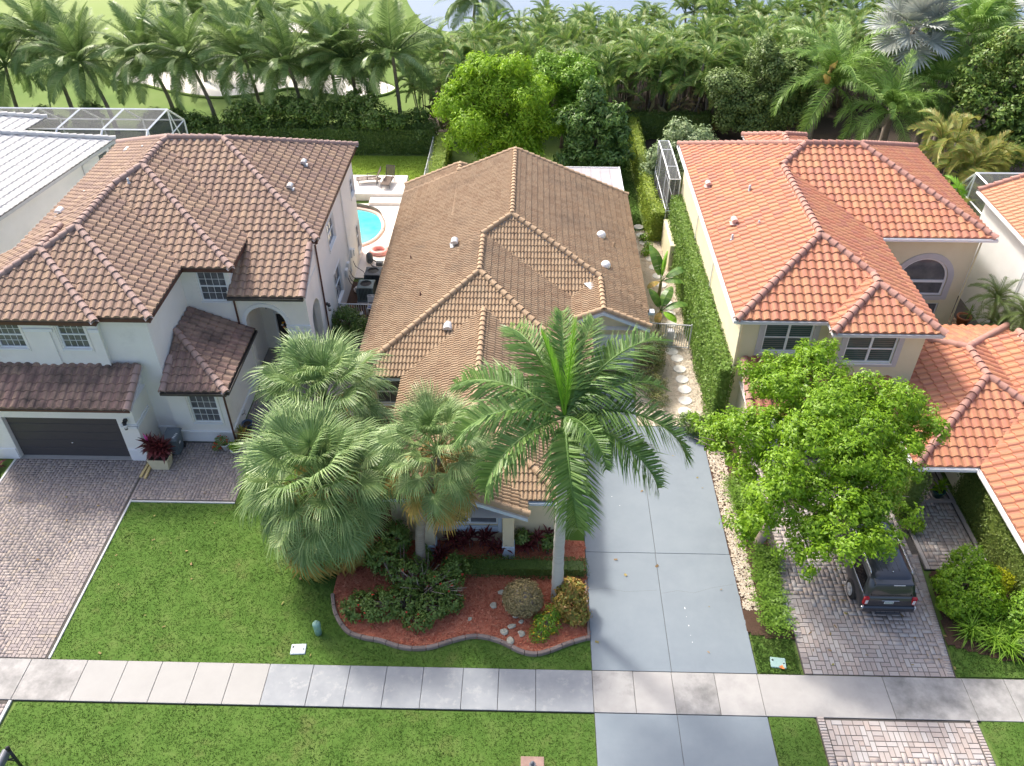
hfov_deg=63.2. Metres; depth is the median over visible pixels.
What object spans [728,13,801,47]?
areca palm
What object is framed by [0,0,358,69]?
putting green
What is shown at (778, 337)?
window
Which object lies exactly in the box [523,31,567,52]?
areca palm
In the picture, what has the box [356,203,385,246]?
swimming pool
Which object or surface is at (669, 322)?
stepping stone
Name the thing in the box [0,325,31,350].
window
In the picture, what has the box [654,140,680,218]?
pool cage
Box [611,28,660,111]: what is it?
areca palm
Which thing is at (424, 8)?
lake
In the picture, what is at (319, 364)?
sabal palm
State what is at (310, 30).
coconut palm
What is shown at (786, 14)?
areca palm
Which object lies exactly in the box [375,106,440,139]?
dark shrub
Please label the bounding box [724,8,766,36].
areca palm
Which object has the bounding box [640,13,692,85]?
areca palm
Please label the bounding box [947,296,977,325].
courtyard paving
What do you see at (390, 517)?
mulch bed
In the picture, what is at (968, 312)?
potted plant
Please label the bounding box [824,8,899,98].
areca palm
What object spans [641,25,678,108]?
areca palm
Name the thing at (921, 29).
areca palm
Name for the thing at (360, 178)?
sun lounger
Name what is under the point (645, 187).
clipped hedge
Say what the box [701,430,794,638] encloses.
mulch bed
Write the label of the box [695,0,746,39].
areca palm
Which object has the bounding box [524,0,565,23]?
areca palm
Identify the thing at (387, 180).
sun lounger
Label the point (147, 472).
lumber piece
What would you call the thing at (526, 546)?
cordyline
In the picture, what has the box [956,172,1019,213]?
pool cage
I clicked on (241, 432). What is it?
croton
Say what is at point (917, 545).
kerb
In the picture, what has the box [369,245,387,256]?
pool float
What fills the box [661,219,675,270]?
garden wall
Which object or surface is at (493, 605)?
garden rock
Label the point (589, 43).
areca palm
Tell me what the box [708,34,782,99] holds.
areca palm
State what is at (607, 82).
areca palm
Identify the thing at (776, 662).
utility cover
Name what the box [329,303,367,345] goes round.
rounded bush
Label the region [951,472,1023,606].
creeping fig hedge
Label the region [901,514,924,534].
leafy bush
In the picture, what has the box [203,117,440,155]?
clipped hedge
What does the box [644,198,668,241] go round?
clipped hedge
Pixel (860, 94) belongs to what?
areca palm
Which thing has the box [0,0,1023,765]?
ground
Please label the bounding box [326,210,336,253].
window
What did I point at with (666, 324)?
aluminium gate
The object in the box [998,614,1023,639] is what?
strappy plant
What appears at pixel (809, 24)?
areca palm
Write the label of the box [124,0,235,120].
coconut palm
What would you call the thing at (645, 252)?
plant
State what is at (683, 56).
areca palm
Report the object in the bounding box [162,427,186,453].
wheelie bin
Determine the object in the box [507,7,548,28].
areca palm
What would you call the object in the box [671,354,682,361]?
stepping stone
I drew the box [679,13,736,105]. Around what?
areca palm
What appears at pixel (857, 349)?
window
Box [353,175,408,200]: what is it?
pool terrace
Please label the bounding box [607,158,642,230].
side lawn
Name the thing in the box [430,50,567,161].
lime green tree
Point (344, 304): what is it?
white gate
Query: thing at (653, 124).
clipped hedge
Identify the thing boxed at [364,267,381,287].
air conditioner
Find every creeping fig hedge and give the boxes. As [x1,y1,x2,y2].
[667,193,736,419]
[881,458,932,519]
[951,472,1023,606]
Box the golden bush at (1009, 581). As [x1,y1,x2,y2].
[980,565,1017,602]
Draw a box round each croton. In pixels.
[236,424,253,441]
[549,575,591,627]
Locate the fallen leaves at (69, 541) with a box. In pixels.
[9,480,191,653]
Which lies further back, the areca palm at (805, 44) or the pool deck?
the areca palm at (805, 44)
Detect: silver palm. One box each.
[863,0,970,140]
[1008,0,1023,145]
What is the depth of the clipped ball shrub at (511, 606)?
30.46 m
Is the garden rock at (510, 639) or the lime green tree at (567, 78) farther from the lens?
the lime green tree at (567, 78)
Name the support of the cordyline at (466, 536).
on the mulch bed at (483, 629)
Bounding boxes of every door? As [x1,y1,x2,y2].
[5,417,129,455]
[276,314,290,346]
[593,334,635,368]
[766,422,864,451]
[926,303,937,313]
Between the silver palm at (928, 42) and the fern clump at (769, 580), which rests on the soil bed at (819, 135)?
the silver palm at (928, 42)
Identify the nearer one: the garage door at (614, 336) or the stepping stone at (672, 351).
the garage door at (614, 336)
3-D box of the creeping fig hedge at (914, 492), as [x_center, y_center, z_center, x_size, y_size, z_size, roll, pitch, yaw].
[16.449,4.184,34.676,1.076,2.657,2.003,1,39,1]
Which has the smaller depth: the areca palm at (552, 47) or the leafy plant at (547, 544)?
the leafy plant at (547, 544)
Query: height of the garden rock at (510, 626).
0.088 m
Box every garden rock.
[490,602,496,608]
[500,629,507,635]
[506,636,513,643]
[507,624,515,628]
[518,630,524,636]
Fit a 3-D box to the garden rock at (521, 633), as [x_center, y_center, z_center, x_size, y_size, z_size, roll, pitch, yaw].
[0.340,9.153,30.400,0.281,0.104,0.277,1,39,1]
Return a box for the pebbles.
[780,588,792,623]
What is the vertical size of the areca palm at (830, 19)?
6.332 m
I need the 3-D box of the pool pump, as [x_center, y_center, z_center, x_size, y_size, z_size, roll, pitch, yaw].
[-8.432,-7.485,50.598,1.172,0.680,0.828,14,41,16]
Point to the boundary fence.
(428, 159)
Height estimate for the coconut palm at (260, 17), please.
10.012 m
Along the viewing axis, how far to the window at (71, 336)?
35.28 m
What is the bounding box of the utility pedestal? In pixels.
[312,620,321,635]
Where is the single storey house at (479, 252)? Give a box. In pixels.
[355,146,654,558]
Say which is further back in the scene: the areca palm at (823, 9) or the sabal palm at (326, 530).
the areca palm at (823, 9)
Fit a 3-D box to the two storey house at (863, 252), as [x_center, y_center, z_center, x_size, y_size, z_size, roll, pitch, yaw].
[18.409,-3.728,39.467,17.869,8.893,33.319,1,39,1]
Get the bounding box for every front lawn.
[51,384,591,669]
[750,632,799,673]
[937,602,1023,677]
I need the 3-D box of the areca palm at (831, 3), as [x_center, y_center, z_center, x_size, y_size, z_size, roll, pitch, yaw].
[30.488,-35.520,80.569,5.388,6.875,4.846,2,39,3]
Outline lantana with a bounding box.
[527,602,562,642]
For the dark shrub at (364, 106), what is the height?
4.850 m
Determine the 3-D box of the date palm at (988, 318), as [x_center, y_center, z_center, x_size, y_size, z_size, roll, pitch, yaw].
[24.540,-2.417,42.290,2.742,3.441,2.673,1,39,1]
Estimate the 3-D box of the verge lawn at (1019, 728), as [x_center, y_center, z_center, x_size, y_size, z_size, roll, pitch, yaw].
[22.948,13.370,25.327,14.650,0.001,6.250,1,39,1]
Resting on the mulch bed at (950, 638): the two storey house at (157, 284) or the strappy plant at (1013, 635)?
the strappy plant at (1013, 635)
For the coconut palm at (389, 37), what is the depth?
61.72 m
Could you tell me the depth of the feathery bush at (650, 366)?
41.28 m
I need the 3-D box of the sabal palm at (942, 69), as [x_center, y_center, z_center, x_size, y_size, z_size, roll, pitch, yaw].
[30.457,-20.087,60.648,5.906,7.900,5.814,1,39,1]
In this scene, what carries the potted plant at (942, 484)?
in the flower pot at (935, 494)
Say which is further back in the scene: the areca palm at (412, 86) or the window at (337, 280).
the areca palm at (412, 86)
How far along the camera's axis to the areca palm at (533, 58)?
64.32 m
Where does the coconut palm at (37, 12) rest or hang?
on the ground at (154, 98)
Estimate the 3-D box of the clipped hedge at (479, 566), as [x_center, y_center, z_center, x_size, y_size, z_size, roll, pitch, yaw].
[0.107,7.148,32.476,5.890,0.776,1.099,1,39,1]
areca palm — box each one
[392,67,439,120]
[407,20,481,104]
[424,22,503,103]
[429,40,463,75]
[432,41,515,119]
[435,64,467,93]
[449,29,471,47]
[455,19,509,57]
[458,1,528,43]
[468,29,530,104]
[481,39,524,112]
[492,25,535,45]
[493,18,541,41]
[495,28,555,65]
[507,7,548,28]
[516,32,584,106]
[523,14,591,44]
[523,20,549,34]
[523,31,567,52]
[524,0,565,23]
[525,49,539,96]
[535,6,571,32]
[541,19,598,51]
[547,17,603,45]
[547,51,580,105]
[556,46,621,98]
[561,35,610,75]
[563,33,620,67]
[564,3,603,23]
[569,2,601,31]
[576,45,627,91]
[580,35,654,109]
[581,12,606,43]
[596,8,637,94]
[599,6,630,26]
[599,18,645,103]
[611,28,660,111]
[611,28,689,111]
[616,14,652,77]
[622,24,651,90]
[629,5,676,30]
[630,0,670,28]
[630,56,688,108]
[631,23,703,110]
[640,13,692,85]
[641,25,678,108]
[648,27,701,92]
[650,34,731,111]
[664,51,704,110]
[669,0,708,34]
[675,30,708,97]
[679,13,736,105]
[684,29,745,131]
[688,17,736,40]
[693,0,737,23]
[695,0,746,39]
[695,13,762,53]
[695,40,724,110]
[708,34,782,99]
[718,18,762,65]
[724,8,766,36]
[724,34,767,97]
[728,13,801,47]
[733,0,779,16]
[735,9,782,78]
[736,0,790,21]
[741,25,798,78]
[764,9,821,33]
[768,0,817,24]
[772,24,828,60]
[777,0,833,18]
[782,31,828,81]
[784,10,840,43]
[800,1,846,35]
[800,10,842,39]
[813,0,856,14]
[815,40,855,117]
[818,13,864,28]
[820,13,888,108]
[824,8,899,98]
[829,0,882,27]
[842,0,884,19]
[854,20,909,111]
[858,20,869,96]
[873,0,897,68]
[875,31,938,107]
[884,11,941,80]
[914,30,974,104]
[915,19,962,90]
[972,0,1023,69]
[1006,0,1023,25]
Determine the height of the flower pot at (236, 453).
0.290 m
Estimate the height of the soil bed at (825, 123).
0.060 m
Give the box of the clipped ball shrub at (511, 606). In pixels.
[502,578,544,618]
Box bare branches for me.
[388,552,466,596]
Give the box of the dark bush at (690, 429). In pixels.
[677,411,726,444]
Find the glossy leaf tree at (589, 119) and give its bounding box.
[551,74,635,172]
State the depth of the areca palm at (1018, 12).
78.54 m
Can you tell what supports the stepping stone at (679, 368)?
on the gravel path
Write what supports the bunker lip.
on the ground at (154, 98)
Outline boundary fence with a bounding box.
[424,137,433,174]
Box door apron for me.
[20,455,132,459]
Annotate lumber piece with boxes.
[139,462,148,477]
[144,465,150,478]
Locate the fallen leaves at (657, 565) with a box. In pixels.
[595,455,721,652]
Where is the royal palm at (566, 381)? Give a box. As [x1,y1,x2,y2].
[446,306,695,603]
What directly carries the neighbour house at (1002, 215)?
on the ground at (154, 98)
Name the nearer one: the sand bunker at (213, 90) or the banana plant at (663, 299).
the banana plant at (663, 299)
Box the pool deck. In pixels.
[354,203,398,278]
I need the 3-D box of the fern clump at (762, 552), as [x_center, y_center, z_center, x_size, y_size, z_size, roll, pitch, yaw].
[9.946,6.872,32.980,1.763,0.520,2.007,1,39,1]
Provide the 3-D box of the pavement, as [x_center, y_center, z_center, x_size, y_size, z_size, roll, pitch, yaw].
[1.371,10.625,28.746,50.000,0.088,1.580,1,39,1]
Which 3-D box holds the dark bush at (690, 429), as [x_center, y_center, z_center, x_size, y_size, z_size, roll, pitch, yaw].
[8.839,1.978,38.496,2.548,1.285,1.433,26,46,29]
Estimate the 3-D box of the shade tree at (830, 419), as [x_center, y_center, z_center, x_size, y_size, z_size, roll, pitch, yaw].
[11.544,3.513,31.551,9.536,7.746,10.857,1,39,1]
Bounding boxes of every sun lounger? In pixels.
[356,166,380,183]
[380,165,394,187]
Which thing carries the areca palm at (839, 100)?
on the soil bed at (825, 123)
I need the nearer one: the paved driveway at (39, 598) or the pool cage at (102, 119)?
the paved driveway at (39, 598)
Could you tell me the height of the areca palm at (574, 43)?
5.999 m
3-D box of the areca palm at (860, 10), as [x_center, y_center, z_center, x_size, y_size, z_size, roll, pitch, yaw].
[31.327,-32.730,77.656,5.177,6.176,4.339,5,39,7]
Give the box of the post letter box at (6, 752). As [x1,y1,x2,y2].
[0,746,22,765]
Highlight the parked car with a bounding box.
[826,498,917,614]
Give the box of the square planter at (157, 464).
[147,452,172,469]
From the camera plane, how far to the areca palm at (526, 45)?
64.89 m
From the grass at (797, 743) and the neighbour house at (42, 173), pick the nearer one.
the grass at (797, 743)
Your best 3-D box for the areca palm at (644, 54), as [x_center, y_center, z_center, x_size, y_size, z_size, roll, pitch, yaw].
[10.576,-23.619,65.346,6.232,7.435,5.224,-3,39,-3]
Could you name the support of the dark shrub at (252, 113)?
on the ground at (154, 98)
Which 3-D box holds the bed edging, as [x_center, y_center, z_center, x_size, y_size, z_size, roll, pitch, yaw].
[-2.033,8.670,31.099,9.808,0.220,3.345,1,39,1]
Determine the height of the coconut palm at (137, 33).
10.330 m
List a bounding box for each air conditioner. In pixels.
[356,279,376,303]
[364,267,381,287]
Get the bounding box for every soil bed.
[428,35,1023,136]
[644,130,1023,217]
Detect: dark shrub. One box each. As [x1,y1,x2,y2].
[2,104,69,132]
[67,99,111,135]
[135,106,218,135]
[215,97,281,135]
[267,91,335,127]
[329,87,392,134]
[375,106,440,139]
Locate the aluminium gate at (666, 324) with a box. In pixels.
[647,321,692,349]
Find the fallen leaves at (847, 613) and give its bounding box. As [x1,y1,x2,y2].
[791,515,955,668]
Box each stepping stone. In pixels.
[634,224,642,229]
[652,273,662,278]
[665,347,677,354]
[666,320,676,326]
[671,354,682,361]
[673,365,685,372]
[675,375,688,383]
[678,385,690,393]
[678,396,691,404]
[678,407,691,414]
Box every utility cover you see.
[290,644,306,654]
[770,657,786,668]
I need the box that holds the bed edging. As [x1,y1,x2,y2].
[331,580,589,656]
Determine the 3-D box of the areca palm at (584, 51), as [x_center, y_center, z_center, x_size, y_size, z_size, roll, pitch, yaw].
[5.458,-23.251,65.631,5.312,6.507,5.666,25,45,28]
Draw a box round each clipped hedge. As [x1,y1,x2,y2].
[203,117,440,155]
[428,130,452,172]
[439,553,589,580]
[603,107,715,139]
[627,112,659,229]
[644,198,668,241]
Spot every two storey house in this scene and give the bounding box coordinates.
[0,133,364,460]
[677,131,1023,553]
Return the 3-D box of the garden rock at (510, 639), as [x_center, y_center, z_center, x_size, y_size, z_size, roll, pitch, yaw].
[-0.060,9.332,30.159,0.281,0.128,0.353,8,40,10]
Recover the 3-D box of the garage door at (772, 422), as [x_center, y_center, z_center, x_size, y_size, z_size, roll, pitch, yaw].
[13.503,2.334,37.268,4.800,2.190,0.060,1,39,1]
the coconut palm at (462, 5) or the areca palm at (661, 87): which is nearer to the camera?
the areca palm at (661, 87)
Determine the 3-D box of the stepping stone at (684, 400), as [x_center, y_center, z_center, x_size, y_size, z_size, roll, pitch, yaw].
[8.488,0.870,40.800,0.669,0.078,0.659,-15,40,-16]
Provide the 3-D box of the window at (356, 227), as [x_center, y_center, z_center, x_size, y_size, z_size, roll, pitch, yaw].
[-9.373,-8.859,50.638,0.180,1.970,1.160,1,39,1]
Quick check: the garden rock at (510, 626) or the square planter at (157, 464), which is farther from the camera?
the square planter at (157, 464)
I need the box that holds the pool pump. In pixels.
[366,252,383,266]
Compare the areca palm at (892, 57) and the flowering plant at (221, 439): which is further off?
the areca palm at (892, 57)
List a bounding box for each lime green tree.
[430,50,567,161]
[529,46,601,148]
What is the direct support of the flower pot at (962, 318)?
on the courtyard paving
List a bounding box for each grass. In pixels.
[621,158,642,232]
[770,717,826,765]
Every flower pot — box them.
[221,441,228,450]
[230,448,240,454]
[241,419,252,430]
[932,485,945,498]
[956,312,971,324]
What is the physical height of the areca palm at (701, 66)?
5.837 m
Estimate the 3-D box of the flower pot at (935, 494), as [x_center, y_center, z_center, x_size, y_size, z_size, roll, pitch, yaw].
[18.291,4.718,35.742,0.562,0.390,0.562,1,39,1]
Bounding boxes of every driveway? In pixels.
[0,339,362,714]
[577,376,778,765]
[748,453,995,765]
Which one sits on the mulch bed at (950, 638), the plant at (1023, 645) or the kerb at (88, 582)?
the plant at (1023, 645)
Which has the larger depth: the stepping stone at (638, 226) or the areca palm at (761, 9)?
the areca palm at (761, 9)
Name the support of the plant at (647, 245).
on the gravel path
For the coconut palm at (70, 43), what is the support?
on the ground at (154, 98)
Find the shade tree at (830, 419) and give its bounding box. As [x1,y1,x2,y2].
[683,337,952,582]
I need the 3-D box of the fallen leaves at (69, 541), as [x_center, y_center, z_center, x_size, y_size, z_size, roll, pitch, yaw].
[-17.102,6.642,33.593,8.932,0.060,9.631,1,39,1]
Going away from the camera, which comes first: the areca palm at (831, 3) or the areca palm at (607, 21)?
the areca palm at (607, 21)
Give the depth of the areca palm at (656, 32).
66.07 m
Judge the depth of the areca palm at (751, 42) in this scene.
64.51 m
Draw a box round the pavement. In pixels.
[0,658,1023,721]
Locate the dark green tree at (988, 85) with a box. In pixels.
[944,22,1023,176]
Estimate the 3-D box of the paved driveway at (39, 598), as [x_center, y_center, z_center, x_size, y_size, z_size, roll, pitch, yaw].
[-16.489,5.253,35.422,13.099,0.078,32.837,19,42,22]
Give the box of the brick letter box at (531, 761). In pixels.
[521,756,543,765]
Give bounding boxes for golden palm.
[907,107,981,175]
[931,133,1015,199]
[939,131,1023,196]
[943,174,984,217]
[956,167,992,216]
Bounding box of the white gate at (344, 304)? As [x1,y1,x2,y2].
[338,302,371,322]
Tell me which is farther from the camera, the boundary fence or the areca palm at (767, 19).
the areca palm at (767, 19)
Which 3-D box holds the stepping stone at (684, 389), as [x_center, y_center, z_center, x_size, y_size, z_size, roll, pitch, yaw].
[8.598,0.332,41.468,0.669,0.078,0.659,-9,40,-9]
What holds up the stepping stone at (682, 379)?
on the gravel path
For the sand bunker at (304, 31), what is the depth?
88.81 m
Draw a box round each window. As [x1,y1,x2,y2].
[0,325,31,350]
[52,326,94,351]
[184,396,224,425]
[192,272,232,303]
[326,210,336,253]
[333,259,344,306]
[349,172,354,200]
[355,218,361,254]
[376,381,399,405]
[455,518,497,523]
[759,325,814,353]
[841,338,898,364]
[903,258,946,294]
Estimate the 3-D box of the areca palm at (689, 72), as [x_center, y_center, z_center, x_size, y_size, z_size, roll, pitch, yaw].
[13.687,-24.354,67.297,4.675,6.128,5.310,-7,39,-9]
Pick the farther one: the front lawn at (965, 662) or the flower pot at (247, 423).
the flower pot at (247, 423)
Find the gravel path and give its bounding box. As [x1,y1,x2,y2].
[633,231,704,425]
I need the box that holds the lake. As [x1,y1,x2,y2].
[407,0,1023,31]
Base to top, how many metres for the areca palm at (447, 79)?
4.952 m
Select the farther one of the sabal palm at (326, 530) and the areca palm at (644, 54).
the areca palm at (644, 54)
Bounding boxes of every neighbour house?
[0,111,115,253]
[958,173,1023,331]
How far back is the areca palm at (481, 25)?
67.50 m
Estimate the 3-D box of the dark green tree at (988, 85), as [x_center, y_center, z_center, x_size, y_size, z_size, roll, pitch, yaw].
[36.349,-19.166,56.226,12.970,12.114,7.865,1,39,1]
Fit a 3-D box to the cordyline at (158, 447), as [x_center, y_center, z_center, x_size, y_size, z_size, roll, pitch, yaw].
[-15.782,2.814,36.754,1.822,1.424,1.345,1,39,1]
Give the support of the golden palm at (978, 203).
on the ground at (154, 98)
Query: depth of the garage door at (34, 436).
37.05 m
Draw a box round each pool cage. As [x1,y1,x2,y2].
[0,107,187,148]
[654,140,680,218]
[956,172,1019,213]
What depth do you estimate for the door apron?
37.69 m
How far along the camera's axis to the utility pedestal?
30.17 m
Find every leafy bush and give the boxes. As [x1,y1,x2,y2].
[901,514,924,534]
[930,542,1009,622]
[996,585,1023,635]
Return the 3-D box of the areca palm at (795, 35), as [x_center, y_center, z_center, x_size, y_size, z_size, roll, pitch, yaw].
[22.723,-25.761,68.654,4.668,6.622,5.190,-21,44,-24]
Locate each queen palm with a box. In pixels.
[768,19,907,139]
[833,49,953,152]
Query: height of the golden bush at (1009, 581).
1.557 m
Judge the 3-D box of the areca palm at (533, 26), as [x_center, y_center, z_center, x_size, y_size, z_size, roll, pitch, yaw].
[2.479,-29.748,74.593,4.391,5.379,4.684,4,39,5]
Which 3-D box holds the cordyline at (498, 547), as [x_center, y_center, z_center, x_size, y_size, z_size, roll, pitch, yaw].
[-0.561,6.568,33.023,1.295,0.955,1.070,1,39,1]
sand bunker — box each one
[118,71,394,95]
[288,23,365,42]
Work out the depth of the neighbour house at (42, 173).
47.05 m
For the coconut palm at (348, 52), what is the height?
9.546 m
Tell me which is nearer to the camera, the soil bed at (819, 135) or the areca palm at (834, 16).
the soil bed at (819, 135)
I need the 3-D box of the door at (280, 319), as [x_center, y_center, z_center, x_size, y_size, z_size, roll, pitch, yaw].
[-11.687,-2.734,43.385,0.900,2.170,0.145,1,39,1]
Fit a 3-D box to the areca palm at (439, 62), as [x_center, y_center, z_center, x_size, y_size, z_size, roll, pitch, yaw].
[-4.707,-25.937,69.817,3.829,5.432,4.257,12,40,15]
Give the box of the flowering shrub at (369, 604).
[337,518,471,634]
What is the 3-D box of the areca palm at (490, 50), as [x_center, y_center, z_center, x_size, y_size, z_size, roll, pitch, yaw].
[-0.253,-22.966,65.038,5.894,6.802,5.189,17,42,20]
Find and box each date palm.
[965,274,1023,324]
[971,303,1020,330]
[989,291,1023,331]
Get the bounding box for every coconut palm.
[0,0,104,122]
[0,10,60,112]
[16,0,135,133]
[89,0,196,112]
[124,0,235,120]
[149,0,235,81]
[192,0,298,118]
[214,0,312,64]
[226,0,339,120]
[279,0,379,119]
[297,1,399,114]
[332,0,444,112]
[433,0,514,29]
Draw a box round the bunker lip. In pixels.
[118,68,395,98]
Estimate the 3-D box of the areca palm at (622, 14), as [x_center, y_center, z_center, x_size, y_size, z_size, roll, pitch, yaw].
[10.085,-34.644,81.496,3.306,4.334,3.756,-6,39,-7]
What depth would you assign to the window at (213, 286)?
38.53 m
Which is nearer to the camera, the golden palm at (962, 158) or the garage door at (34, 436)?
the garage door at (34, 436)
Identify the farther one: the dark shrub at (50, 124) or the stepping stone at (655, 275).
the dark shrub at (50, 124)
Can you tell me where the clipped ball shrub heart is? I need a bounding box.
[513,584,536,611]
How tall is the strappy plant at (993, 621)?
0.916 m
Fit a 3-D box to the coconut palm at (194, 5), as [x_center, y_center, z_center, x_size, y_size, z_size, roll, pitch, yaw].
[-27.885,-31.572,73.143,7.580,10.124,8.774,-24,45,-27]
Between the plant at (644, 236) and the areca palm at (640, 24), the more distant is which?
the areca palm at (640, 24)
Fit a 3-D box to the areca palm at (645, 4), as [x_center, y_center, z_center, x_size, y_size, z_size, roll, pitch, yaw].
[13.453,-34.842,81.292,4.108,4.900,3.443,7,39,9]
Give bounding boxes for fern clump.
[720,471,772,541]
[742,539,785,575]
[745,555,793,604]
[747,584,798,638]
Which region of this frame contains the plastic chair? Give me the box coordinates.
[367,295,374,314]
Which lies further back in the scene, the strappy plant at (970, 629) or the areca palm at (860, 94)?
the areca palm at (860, 94)
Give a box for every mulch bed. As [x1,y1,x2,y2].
[333,537,586,650]
[337,282,369,338]
[354,420,391,536]
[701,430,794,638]
[929,571,1023,661]
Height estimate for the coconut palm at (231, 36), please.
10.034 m
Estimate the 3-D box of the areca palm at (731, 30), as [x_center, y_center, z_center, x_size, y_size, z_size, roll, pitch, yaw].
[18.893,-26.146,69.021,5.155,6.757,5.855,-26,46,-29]
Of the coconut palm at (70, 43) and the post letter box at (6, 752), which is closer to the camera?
the post letter box at (6, 752)
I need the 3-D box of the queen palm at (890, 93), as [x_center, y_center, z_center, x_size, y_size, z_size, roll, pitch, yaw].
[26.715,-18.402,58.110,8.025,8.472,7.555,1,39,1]
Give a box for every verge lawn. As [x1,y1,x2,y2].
[0,702,596,765]
[769,717,826,765]
[981,721,1023,765]
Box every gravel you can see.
[705,441,759,610]
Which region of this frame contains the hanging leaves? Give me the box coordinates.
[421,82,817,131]
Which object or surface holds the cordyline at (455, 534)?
on the mulch bed at (483, 629)
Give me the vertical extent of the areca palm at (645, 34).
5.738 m
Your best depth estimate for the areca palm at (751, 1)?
79.90 m
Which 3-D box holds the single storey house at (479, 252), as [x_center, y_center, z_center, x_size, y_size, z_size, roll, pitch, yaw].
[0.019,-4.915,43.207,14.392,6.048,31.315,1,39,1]
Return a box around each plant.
[212,435,228,450]
[227,440,240,454]
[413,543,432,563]
[514,527,534,546]
[538,533,553,554]
[639,233,648,241]
[640,247,649,256]
[643,241,652,249]
[647,245,684,296]
[648,286,687,328]
[929,477,950,494]
[948,614,990,649]
[964,303,975,318]
[969,612,1012,650]
[971,620,1019,667]
[974,629,1023,665]
[986,619,1023,658]
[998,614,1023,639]
[1017,636,1023,656]
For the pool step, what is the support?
on the pool deck
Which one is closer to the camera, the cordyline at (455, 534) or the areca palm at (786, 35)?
the cordyline at (455, 534)
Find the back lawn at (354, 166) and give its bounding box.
[351,156,430,179]
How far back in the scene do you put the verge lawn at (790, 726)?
27.32 m
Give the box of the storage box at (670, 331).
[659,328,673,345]
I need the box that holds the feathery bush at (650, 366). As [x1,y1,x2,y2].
[634,330,671,407]
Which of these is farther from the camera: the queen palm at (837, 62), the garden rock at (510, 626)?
the queen palm at (837, 62)
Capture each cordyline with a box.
[135,432,175,464]
[431,538,452,567]
[442,529,462,551]
[455,524,479,551]
[474,524,497,547]
[484,535,512,555]
[515,529,538,555]
[529,524,553,551]
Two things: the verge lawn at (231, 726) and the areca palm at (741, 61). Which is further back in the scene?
the areca palm at (741, 61)
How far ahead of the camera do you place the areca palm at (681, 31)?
67.73 m
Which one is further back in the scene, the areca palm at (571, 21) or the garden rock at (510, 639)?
the areca palm at (571, 21)
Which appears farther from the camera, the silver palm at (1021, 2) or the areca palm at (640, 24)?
the areca palm at (640, 24)
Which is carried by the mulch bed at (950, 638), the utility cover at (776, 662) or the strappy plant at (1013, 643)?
the strappy plant at (1013, 643)
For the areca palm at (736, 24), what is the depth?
68.60 m
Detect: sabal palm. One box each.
[229,389,409,584]
[243,327,400,484]
[359,378,498,574]
[896,48,973,144]
[926,0,1011,145]
[936,0,1020,120]
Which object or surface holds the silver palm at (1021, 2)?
on the soil bed at (819, 135)
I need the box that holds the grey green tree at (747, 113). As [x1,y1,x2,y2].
[701,33,827,133]
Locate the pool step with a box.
[369,197,401,205]
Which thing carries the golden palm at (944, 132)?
on the soil bed at (819, 135)
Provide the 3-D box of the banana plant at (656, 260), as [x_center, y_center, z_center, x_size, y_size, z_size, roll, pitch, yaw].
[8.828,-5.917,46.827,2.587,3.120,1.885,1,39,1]
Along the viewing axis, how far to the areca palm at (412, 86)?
65.15 m
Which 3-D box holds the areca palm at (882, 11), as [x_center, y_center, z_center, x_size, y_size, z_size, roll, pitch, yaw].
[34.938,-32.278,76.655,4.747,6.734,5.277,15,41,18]
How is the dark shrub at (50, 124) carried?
on the ground at (154, 98)
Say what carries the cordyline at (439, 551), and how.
on the mulch bed at (483, 629)
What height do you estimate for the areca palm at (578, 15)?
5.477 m
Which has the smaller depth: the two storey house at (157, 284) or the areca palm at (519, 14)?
the two storey house at (157, 284)
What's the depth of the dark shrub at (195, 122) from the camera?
62.92 m
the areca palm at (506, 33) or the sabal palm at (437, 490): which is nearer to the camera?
the sabal palm at (437, 490)
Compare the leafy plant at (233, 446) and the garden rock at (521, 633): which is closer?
the garden rock at (521, 633)
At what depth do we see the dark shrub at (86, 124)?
63.28 m
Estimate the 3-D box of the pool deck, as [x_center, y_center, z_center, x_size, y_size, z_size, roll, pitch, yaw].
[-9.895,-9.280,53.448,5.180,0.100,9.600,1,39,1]
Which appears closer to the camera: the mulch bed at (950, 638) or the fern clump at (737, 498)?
the mulch bed at (950, 638)
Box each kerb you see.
[0,459,16,723]
[48,499,234,658]
[906,472,986,569]
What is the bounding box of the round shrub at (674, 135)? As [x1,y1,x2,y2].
[638,116,718,193]
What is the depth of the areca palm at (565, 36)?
68.08 m

